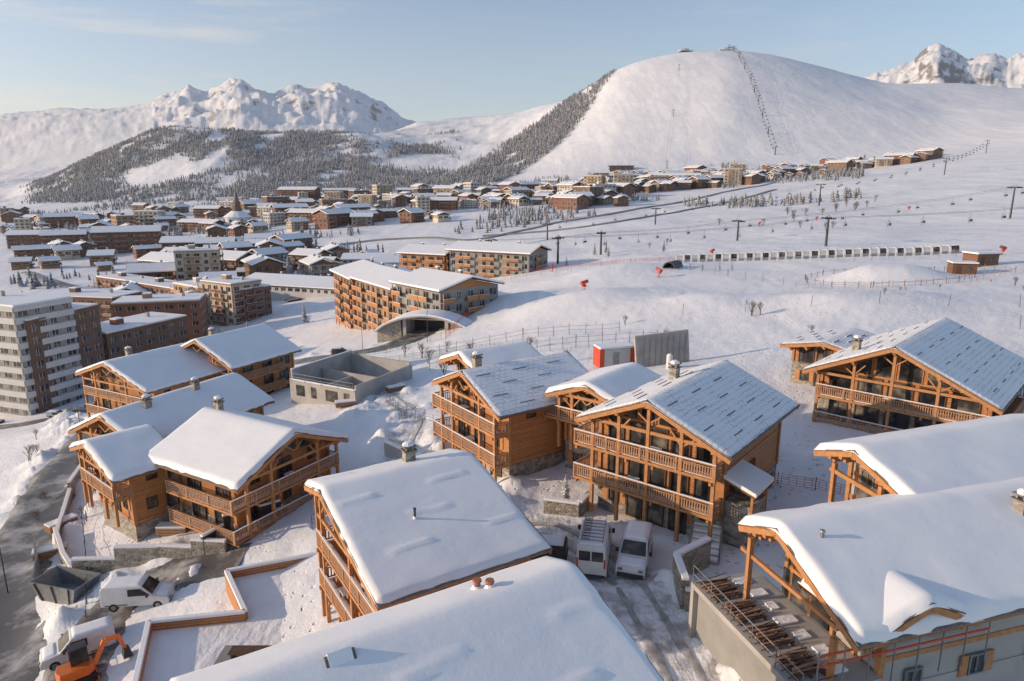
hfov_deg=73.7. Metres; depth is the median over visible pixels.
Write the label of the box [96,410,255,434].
window frames
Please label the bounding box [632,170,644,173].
village chalet
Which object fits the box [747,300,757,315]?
bare tree
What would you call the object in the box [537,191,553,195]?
village chalet
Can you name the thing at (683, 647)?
tyre track
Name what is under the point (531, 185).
apartment building
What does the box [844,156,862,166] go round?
village chalet
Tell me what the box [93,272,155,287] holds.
brown apartment building
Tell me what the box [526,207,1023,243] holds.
lift cable
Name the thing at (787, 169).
village chalet
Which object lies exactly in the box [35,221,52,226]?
village chalet
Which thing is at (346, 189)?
hotel
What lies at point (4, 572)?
street lamp
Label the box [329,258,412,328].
timber apartment building
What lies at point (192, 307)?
brown apartment building
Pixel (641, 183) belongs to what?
village chalet
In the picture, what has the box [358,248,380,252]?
village chalet
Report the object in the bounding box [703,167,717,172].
village chalet
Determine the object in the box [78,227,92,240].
village chalet
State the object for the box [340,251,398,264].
sports hall
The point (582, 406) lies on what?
window glass
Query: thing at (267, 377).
window glass
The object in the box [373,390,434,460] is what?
packed snow lane
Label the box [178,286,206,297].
village chalet
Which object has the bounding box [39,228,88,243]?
village chalet
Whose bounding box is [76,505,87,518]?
bare tree
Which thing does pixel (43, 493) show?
bare tree
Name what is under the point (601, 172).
apartment building
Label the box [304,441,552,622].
timber chalet
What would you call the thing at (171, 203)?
apartment building
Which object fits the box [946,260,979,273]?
wooden shed
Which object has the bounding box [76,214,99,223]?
village chalet
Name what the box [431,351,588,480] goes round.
timber chalet
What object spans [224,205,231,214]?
village chalet
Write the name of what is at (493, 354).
timber chalet
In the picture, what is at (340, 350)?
parked car
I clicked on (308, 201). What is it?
village chalet
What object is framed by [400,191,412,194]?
apartment building
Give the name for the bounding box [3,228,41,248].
village chalet
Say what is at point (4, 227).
village chalet
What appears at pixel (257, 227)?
village chalet
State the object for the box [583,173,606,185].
apartment building
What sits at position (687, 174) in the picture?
apartment building
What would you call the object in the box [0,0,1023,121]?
sky
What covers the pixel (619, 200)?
village chalet
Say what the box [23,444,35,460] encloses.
bare tree
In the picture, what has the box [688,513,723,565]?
outdoor staircase
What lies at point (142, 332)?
brown apartment building
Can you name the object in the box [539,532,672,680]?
tyre track
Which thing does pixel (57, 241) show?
village chalet
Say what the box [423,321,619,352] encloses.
post and wire fence
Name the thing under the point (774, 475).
orange site fence
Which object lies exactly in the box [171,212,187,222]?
village chalet
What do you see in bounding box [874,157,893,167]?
apartment building
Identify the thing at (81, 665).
mini excavator
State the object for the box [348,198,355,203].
village chalet
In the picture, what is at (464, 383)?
window glass
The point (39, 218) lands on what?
apartment building
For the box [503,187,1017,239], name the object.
lift cable
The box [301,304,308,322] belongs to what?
pine tree
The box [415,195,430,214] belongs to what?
apartment building
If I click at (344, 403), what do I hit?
timber stack
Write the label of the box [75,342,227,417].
timber chalet
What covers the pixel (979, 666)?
window glass
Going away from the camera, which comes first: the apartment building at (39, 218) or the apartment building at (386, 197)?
the apartment building at (39, 218)
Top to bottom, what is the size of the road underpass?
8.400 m
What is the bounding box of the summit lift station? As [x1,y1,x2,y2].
[679,48,693,52]
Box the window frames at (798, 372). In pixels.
[795,347,835,385]
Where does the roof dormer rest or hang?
on the unfinished chalet at (964, 544)
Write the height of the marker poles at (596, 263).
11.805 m
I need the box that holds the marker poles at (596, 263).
[501,258,707,280]
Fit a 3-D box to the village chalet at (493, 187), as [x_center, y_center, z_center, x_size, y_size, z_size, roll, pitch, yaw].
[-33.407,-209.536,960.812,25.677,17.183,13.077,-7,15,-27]
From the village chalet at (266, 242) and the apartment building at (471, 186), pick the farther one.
the apartment building at (471, 186)
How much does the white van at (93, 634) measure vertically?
2.017 m
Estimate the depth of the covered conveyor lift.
204.24 m
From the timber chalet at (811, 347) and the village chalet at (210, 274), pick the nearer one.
the timber chalet at (811, 347)
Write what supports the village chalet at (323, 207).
on the snow ground
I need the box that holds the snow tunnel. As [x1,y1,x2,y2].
[663,260,682,268]
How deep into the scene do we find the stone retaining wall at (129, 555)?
57.76 m
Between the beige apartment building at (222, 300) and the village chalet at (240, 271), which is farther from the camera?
the village chalet at (240, 271)
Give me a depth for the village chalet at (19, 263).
441.18 m
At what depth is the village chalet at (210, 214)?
774.34 m
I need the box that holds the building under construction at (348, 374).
[289,350,411,404]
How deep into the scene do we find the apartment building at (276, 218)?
659.64 m
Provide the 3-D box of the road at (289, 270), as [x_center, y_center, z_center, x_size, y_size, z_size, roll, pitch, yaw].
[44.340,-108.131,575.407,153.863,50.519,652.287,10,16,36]
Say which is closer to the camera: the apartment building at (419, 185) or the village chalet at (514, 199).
the village chalet at (514, 199)
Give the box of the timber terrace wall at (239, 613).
[132,552,317,680]
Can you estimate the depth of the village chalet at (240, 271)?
359.68 m
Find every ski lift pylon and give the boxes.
[542,222,552,239]
[552,235,563,263]
[597,230,605,254]
[732,218,744,240]
[816,183,825,205]
[821,215,835,245]
[1007,185,1022,218]
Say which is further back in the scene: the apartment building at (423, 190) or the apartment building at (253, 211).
the apartment building at (423, 190)
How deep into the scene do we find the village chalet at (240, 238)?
504.41 m
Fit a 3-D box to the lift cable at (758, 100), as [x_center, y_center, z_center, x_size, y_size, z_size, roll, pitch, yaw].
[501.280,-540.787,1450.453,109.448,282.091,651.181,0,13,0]
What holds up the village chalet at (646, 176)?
on the snow ground
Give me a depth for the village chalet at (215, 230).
565.42 m
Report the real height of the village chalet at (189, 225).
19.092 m
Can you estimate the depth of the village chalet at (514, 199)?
704.39 m
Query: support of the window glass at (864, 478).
in the unfinished chalet at (937, 457)
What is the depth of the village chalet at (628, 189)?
726.58 m
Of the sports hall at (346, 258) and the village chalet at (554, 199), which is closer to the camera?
the sports hall at (346, 258)
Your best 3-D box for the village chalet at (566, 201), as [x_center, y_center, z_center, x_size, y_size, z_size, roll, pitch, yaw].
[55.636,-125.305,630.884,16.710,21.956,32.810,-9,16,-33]
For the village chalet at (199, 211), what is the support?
on the snow ground
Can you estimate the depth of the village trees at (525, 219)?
577.02 m
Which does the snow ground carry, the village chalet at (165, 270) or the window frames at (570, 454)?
the village chalet at (165, 270)
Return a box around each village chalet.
[0,224,14,232]
[2,210,21,222]
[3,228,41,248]
[7,205,29,215]
[8,255,34,269]
[11,243,53,260]
[23,213,38,220]
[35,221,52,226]
[35,254,61,268]
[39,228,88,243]
[42,211,83,227]
[48,238,72,244]
[51,243,82,260]
[71,210,97,212]
[73,239,96,256]
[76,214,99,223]
[78,223,92,227]
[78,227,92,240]
[81,284,96,288]
[83,211,105,219]
[86,247,117,265]
[87,220,113,227]
[94,260,113,271]
[96,218,110,222]
[106,211,116,218]
[113,280,152,293]
[126,260,176,280]
[131,202,151,211]
[131,243,161,258]
[137,250,175,279]
[145,205,158,209]
[153,215,176,225]
[153,222,168,230]
[155,204,173,211]
[159,234,200,248]
[159,245,187,252]
[165,211,176,215]
[167,205,180,212]
[170,203,189,212]
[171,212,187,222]
[177,218,203,231]
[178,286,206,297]
[192,204,224,217]
[194,235,236,246]
[198,218,226,231]
[199,269,236,277]
[204,210,217,218]
[205,223,227,236]
[216,196,230,202]
[217,240,252,250]
[220,248,253,276]
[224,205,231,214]
[228,223,248,236]
[229,219,247,226]
[234,236,243,240]
[236,266,244,276]
[240,199,261,209]
[241,252,285,276]
[244,232,271,238]
[244,238,264,248]
[246,221,268,232]
[249,245,288,262]
[255,237,284,248]
[256,202,276,205]
[269,232,313,247]
[270,202,308,211]
[282,240,304,255]
[287,207,317,223]
[288,247,332,269]
[289,196,299,202]
[295,198,313,206]
[299,253,339,275]
[311,207,353,228]
[314,205,331,208]
[320,254,340,266]
[321,241,351,261]
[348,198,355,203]
[350,211,373,226]
[352,209,378,222]
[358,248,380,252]
[370,207,384,221]
[373,204,383,208]
[379,208,398,217]
[390,193,408,206]
[396,187,417,192]
[397,206,425,222]
[411,192,434,198]
[428,210,439,218]
[430,196,458,210]
[431,210,450,222]
[436,192,454,196]
[450,189,471,197]
[453,182,462,187]
[458,192,476,198]
[468,193,481,200]
[475,186,492,194]
[477,195,493,205]
[478,185,497,188]
[481,198,499,207]
[487,182,500,188]
[487,192,505,203]
[489,196,505,205]
[503,192,527,204]
[507,194,528,205]
[528,197,542,204]
[529,189,537,197]
[533,192,550,202]
[534,189,556,194]
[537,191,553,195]
[544,182,557,190]
[551,192,565,206]
[554,193,590,209]
[556,188,572,193]
[568,191,593,206]
[596,195,613,205]
[603,188,617,196]
[607,182,636,196]
[612,194,629,206]
[613,170,630,173]
[624,173,640,176]
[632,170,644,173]
[633,180,645,190]
[633,183,640,192]
[636,178,648,182]
[641,173,653,179]
[642,183,656,192]
[650,179,670,190]
[653,172,671,175]
[659,180,678,191]
[662,170,686,172]
[670,175,689,179]
[672,177,687,181]
[678,179,691,189]
[683,164,707,170]
[687,175,710,188]
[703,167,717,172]
[706,174,723,180]
[707,180,722,187]
[742,172,761,184]
[748,169,767,177]
[758,173,766,181]
[761,164,778,169]
[766,171,780,179]
[770,169,785,176]
[773,165,796,174]
[779,162,794,166]
[795,167,810,174]
[809,163,822,170]
[819,157,837,163]
[819,169,828,174]
[826,159,853,170]
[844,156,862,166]
[855,161,872,168]
[883,151,915,164]
[899,154,918,164]
[915,151,931,161]
[916,147,944,158]
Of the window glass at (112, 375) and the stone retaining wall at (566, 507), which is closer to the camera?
the stone retaining wall at (566, 507)
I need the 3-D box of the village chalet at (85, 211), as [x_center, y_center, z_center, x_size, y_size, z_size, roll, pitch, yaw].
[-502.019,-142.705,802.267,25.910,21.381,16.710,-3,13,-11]
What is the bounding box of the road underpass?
[375,309,471,342]
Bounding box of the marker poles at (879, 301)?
[682,291,1020,314]
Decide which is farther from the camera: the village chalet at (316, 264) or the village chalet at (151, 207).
the village chalet at (151, 207)
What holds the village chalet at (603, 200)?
on the snow ground
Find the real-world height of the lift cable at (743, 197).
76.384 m
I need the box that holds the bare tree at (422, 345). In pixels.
[417,343,427,357]
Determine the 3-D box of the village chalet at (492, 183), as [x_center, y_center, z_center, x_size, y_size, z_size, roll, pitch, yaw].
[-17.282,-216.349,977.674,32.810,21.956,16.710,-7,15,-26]
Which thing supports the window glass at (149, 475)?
in the timber chalet at (126, 480)
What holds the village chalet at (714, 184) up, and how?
on the snow ground
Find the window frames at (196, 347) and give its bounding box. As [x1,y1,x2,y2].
[196,347,289,392]
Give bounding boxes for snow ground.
[0,43,1023,680]
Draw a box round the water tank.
[666,353,672,368]
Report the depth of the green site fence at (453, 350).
119.67 m
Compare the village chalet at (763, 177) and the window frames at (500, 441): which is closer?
the window frames at (500, 441)
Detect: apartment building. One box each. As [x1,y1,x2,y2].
[0,206,15,219]
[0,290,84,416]
[13,216,32,229]
[33,214,44,221]
[33,226,49,229]
[39,286,142,321]
[89,224,162,253]
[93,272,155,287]
[100,312,188,359]
[110,212,136,225]
[110,292,208,340]
[131,277,175,293]
[133,208,166,224]
[167,201,184,205]
[170,277,201,293]
[173,244,224,280]
[197,274,264,324]
[218,199,232,208]
[230,196,247,200]
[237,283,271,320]
[247,205,258,216]
[257,205,271,218]
[261,194,290,203]
[263,211,287,226]
[285,218,309,231]
[297,191,308,197]
[319,197,348,205]
[324,189,344,198]
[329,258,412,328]
[330,203,371,209]
[348,189,369,197]
[350,264,415,330]
[351,194,370,199]
[358,193,377,204]
[372,183,392,198]
[377,199,386,207]
[382,192,392,203]
[389,266,503,326]
[396,242,449,271]
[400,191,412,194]
[410,183,429,187]
[413,187,433,192]
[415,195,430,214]
[432,184,459,194]
[445,239,551,277]
[462,198,478,208]
[463,181,480,192]
[497,181,521,192]
[502,186,530,200]
[518,181,541,188]
[535,185,547,189]
[541,178,559,182]
[556,181,585,191]
[572,184,604,204]
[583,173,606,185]
[587,182,616,191]
[588,169,609,177]
[613,172,634,182]
[649,175,669,180]
[672,172,700,176]
[690,169,708,174]
[723,166,742,185]
[729,162,745,171]
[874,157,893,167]
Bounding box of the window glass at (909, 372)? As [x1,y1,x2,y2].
[829,354,994,430]
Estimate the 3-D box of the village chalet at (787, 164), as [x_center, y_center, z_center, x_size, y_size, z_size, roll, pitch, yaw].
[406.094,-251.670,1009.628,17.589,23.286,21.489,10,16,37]
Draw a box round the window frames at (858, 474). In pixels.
[854,465,889,493]
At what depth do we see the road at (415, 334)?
153.37 m
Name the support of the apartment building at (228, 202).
on the snow ground
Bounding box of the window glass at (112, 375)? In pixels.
[100,369,169,408]
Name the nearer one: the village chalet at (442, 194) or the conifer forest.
the village chalet at (442, 194)
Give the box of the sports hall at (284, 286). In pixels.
[247,271,334,300]
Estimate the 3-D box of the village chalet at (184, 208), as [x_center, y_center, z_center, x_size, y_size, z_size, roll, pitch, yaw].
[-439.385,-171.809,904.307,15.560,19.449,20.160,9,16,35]
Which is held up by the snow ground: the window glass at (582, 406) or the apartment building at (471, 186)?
the apartment building at (471, 186)
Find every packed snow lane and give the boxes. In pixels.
[42,542,251,680]
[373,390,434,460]
[524,512,721,680]
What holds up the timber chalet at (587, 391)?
on the snow ground
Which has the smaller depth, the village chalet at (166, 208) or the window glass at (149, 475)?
the window glass at (149, 475)
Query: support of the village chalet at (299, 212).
on the snow ground
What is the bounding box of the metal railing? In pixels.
[390,395,431,420]
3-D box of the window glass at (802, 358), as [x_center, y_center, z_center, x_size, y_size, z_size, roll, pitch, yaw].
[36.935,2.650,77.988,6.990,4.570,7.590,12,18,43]
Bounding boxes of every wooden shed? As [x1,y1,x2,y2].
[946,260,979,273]
[961,251,1001,266]
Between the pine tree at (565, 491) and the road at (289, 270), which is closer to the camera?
the pine tree at (565, 491)
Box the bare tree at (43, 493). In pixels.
[37,490,48,499]
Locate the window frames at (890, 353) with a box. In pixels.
[827,353,1018,428]
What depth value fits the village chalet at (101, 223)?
618.70 m
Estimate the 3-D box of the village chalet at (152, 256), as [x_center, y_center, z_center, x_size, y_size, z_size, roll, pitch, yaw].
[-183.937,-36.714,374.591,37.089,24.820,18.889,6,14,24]
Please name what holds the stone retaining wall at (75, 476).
on the snow ground
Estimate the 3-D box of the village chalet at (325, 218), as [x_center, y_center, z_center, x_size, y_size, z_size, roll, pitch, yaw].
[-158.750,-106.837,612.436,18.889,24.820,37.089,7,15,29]
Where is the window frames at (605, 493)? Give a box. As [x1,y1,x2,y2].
[602,407,773,534]
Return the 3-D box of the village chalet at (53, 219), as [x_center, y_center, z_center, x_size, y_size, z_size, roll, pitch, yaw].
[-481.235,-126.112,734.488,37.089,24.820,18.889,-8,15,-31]
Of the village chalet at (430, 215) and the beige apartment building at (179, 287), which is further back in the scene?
the village chalet at (430, 215)
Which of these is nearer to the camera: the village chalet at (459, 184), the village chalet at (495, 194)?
the village chalet at (495, 194)
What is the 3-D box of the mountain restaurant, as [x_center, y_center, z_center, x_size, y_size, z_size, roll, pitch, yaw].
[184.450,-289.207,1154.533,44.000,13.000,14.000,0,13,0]
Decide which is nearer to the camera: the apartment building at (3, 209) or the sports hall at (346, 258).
the sports hall at (346, 258)
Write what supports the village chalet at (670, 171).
on the snow ground
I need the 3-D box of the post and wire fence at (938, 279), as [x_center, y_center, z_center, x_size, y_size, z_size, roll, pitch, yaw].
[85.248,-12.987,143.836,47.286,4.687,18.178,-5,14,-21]
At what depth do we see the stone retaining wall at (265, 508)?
59.21 m
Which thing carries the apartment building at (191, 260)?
on the snow ground
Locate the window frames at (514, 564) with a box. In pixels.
[430,564,514,593]
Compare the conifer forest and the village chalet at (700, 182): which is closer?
the village chalet at (700, 182)
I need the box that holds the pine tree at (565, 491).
[561,475,569,498]
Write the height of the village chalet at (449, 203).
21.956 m
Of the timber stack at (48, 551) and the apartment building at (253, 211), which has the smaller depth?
the timber stack at (48, 551)
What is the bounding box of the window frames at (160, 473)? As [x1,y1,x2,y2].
[113,471,162,511]
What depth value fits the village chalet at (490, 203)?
696.33 m
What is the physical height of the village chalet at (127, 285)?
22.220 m
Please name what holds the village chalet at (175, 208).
on the snow ground
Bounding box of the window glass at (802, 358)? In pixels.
[799,347,831,385]
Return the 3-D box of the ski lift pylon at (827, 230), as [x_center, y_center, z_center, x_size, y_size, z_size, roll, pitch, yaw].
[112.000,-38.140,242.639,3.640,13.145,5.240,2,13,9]
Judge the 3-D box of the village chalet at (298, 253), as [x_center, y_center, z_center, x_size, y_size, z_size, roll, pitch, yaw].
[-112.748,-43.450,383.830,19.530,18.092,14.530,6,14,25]
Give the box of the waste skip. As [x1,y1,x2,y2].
[28,565,100,604]
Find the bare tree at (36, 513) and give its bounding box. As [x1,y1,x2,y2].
[30,509,41,519]
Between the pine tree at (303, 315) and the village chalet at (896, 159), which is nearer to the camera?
the pine tree at (303, 315)
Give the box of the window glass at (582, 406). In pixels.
[573,394,598,463]
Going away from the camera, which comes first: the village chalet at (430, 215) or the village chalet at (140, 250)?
the village chalet at (140, 250)
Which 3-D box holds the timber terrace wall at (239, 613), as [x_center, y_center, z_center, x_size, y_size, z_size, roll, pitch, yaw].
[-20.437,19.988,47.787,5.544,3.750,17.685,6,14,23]
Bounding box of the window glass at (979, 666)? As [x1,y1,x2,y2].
[907,654,983,680]
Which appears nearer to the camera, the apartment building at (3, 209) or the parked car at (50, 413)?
the parked car at (50, 413)
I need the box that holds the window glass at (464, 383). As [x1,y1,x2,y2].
[459,382,534,476]
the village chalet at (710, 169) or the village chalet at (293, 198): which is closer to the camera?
the village chalet at (293, 198)
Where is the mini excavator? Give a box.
[55,633,132,680]
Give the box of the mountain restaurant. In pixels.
[608,165,634,171]
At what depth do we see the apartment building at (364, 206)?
653.32 m
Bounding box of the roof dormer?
[798,570,991,680]
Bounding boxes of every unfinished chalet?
[688,477,1023,680]
[813,414,1023,501]
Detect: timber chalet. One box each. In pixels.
[67,372,274,502]
[69,424,169,541]
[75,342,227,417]
[148,395,348,547]
[170,556,663,680]
[180,323,301,393]
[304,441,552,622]
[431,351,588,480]
[438,341,540,370]
[543,362,660,470]
[573,360,799,548]
[780,328,875,385]
[802,318,1023,433]
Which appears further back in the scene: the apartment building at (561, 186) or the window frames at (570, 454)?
the apartment building at (561, 186)
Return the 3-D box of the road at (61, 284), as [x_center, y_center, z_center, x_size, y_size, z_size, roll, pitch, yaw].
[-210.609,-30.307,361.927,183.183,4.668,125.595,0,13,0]
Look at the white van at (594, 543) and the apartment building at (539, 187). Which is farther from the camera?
the apartment building at (539, 187)
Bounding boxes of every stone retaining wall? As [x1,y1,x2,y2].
[53,526,227,573]
[56,458,93,535]
[200,498,280,554]
[384,440,422,458]
[543,490,588,516]
[672,536,710,611]
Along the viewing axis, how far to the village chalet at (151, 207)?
902.94 m
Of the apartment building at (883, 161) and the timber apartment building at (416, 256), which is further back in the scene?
the apartment building at (883, 161)
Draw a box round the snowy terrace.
[142,569,284,680]
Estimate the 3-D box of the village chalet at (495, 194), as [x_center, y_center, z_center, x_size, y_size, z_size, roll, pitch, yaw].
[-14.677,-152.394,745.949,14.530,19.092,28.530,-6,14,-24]
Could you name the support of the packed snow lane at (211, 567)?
on the snow ground
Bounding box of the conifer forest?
[20,68,616,203]
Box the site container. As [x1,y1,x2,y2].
[593,342,634,367]
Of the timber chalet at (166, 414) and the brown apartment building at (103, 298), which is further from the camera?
the brown apartment building at (103, 298)
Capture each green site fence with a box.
[354,332,441,354]
[382,337,535,360]
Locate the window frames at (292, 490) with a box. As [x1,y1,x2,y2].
[165,438,320,524]
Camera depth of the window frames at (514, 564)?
39.13 m
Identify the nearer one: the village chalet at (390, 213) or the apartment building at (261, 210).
the village chalet at (390, 213)
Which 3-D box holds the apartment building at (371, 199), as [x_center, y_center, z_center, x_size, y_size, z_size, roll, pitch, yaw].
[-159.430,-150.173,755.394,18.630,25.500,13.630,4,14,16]
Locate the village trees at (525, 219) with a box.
[0,154,865,291]
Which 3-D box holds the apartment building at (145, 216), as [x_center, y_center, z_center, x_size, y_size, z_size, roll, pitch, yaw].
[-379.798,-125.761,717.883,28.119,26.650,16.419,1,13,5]
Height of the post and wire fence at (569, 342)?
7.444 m
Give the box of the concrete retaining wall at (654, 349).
[634,329,688,366]
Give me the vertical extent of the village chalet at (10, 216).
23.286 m
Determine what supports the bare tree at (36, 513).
on the snow ground
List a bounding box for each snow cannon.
[580,279,587,290]
[656,267,662,276]
[999,245,1006,254]
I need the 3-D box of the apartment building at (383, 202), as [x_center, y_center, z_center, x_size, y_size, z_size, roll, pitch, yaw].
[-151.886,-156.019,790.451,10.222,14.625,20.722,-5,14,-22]
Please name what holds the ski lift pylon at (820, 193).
on the snow ground
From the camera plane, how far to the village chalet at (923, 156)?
905.40 m
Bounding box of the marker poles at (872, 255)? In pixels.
[745,249,991,259]
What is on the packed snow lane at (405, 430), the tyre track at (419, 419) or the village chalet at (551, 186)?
the tyre track at (419, 419)
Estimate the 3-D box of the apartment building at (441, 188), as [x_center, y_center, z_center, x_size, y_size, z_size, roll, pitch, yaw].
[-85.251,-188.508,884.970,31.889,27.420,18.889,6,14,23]
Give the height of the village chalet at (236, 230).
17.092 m
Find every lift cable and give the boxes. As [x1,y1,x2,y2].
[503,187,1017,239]
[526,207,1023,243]
[556,145,982,223]
[735,49,774,144]
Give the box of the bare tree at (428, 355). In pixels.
[424,348,435,363]
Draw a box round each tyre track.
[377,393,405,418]
[390,392,421,452]
[531,521,706,680]
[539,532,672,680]
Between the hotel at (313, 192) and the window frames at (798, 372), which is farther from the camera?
the hotel at (313, 192)
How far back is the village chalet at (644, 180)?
924.59 m
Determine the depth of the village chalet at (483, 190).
899.47 m
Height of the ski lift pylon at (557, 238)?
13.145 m
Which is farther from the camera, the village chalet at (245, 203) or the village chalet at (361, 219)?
the village chalet at (245, 203)
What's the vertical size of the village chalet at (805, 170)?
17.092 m
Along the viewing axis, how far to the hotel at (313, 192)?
955.05 m
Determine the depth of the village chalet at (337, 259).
367.46 m
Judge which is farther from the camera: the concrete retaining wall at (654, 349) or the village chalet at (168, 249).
the village chalet at (168, 249)
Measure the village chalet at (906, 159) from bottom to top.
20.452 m
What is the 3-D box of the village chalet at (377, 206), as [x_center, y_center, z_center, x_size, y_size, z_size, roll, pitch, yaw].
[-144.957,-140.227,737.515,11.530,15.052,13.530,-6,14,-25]
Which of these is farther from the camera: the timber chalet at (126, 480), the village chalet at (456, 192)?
the village chalet at (456, 192)
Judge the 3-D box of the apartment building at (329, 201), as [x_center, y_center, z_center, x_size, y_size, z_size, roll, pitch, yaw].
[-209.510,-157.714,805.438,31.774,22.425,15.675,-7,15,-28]
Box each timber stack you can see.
[31,541,66,560]
[44,513,77,533]
[155,522,188,535]
[335,399,355,407]
[386,383,405,392]
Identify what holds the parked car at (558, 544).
on the snow ground
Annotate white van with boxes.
[38,616,115,670]
[99,575,175,611]
[575,516,614,578]
[615,520,652,579]
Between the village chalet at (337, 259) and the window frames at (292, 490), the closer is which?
the window frames at (292, 490)
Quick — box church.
[223,190,251,222]
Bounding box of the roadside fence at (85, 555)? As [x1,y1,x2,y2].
[82,490,95,616]
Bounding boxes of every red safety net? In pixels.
[445,307,468,339]
[506,257,674,273]
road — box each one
[0,406,92,429]
[0,431,89,680]
[20,271,80,287]
[283,182,776,301]
[294,328,439,364]
[482,189,777,236]
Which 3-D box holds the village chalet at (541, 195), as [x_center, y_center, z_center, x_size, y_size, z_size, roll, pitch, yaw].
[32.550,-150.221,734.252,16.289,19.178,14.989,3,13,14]
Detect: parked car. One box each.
[46,409,61,417]
[331,347,347,354]
[531,534,567,559]
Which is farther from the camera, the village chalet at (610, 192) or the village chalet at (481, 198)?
the village chalet at (481, 198)
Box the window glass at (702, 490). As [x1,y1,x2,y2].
[608,409,753,532]
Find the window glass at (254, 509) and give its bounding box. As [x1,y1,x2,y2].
[167,439,316,523]
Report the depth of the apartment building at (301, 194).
935.36 m
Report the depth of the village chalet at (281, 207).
723.54 m
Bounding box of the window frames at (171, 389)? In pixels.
[99,369,173,408]
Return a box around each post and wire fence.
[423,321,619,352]
[429,330,657,369]
[796,265,1016,288]
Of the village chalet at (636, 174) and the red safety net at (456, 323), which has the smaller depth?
the red safety net at (456, 323)
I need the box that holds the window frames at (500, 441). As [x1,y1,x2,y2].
[458,382,564,477]
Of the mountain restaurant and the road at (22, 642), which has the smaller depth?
the road at (22, 642)
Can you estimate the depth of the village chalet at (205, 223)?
647.58 m
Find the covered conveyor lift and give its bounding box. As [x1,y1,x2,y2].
[675,244,958,261]
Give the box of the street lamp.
[0,549,8,592]
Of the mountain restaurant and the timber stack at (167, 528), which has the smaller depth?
the timber stack at (167, 528)
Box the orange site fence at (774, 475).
[773,472,845,494]
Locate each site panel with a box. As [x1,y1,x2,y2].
[32,552,40,578]
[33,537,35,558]
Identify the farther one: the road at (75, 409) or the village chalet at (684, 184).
the village chalet at (684, 184)
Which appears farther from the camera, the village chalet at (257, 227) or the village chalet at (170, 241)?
the village chalet at (257, 227)
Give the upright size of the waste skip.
1.674 m
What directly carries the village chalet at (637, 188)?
on the snow ground
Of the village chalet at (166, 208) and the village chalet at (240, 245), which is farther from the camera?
the village chalet at (166, 208)
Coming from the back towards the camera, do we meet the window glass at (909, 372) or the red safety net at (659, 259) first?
the red safety net at (659, 259)
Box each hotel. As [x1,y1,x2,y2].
[277,186,320,200]
[322,187,354,198]
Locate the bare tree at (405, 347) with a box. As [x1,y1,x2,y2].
[401,344,411,356]
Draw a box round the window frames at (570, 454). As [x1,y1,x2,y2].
[568,393,595,467]
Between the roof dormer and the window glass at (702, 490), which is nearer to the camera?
the roof dormer
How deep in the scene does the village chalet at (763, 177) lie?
824.14 m
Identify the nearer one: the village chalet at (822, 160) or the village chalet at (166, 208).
the village chalet at (166, 208)
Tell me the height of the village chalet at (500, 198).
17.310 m
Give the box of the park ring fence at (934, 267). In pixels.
[805,266,975,286]
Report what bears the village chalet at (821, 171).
on the snow ground
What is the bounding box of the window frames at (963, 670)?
[791,567,994,680]
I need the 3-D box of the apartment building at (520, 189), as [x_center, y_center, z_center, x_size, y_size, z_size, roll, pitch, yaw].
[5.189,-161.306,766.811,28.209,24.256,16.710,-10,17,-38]
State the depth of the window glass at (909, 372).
62.26 m
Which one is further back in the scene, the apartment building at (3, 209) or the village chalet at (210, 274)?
the apartment building at (3, 209)
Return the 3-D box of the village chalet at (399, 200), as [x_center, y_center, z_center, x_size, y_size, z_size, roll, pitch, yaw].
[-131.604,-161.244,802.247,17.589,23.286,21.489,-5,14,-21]
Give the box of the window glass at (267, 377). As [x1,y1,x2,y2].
[198,347,289,393]
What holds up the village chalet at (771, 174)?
on the snow ground
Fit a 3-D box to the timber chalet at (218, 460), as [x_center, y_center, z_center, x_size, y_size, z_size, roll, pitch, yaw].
[-25.094,12.880,65.308,13.075,13.786,13.603,7,15,29]
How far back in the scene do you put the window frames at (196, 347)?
107.78 m
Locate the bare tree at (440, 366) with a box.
[437,362,446,374]
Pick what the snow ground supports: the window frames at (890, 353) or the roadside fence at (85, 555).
the roadside fence at (85, 555)
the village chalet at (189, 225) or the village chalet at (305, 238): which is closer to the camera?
the village chalet at (305, 238)
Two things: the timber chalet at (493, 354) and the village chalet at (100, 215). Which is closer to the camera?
the timber chalet at (493, 354)
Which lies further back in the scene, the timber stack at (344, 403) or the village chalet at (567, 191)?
the village chalet at (567, 191)
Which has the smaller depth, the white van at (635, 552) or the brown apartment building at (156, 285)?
the white van at (635, 552)
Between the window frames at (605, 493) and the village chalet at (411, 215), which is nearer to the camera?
the window frames at (605, 493)
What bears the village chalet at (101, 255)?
on the snow ground
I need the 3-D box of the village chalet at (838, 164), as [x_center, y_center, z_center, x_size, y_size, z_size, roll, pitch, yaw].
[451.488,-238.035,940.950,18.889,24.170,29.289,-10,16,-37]
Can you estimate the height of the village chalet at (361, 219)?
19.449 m
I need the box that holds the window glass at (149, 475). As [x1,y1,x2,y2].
[117,472,156,508]
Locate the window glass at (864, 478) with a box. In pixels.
[862,471,888,493]
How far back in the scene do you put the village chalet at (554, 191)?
772.95 m
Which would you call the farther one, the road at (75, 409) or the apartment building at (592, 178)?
the apartment building at (592, 178)

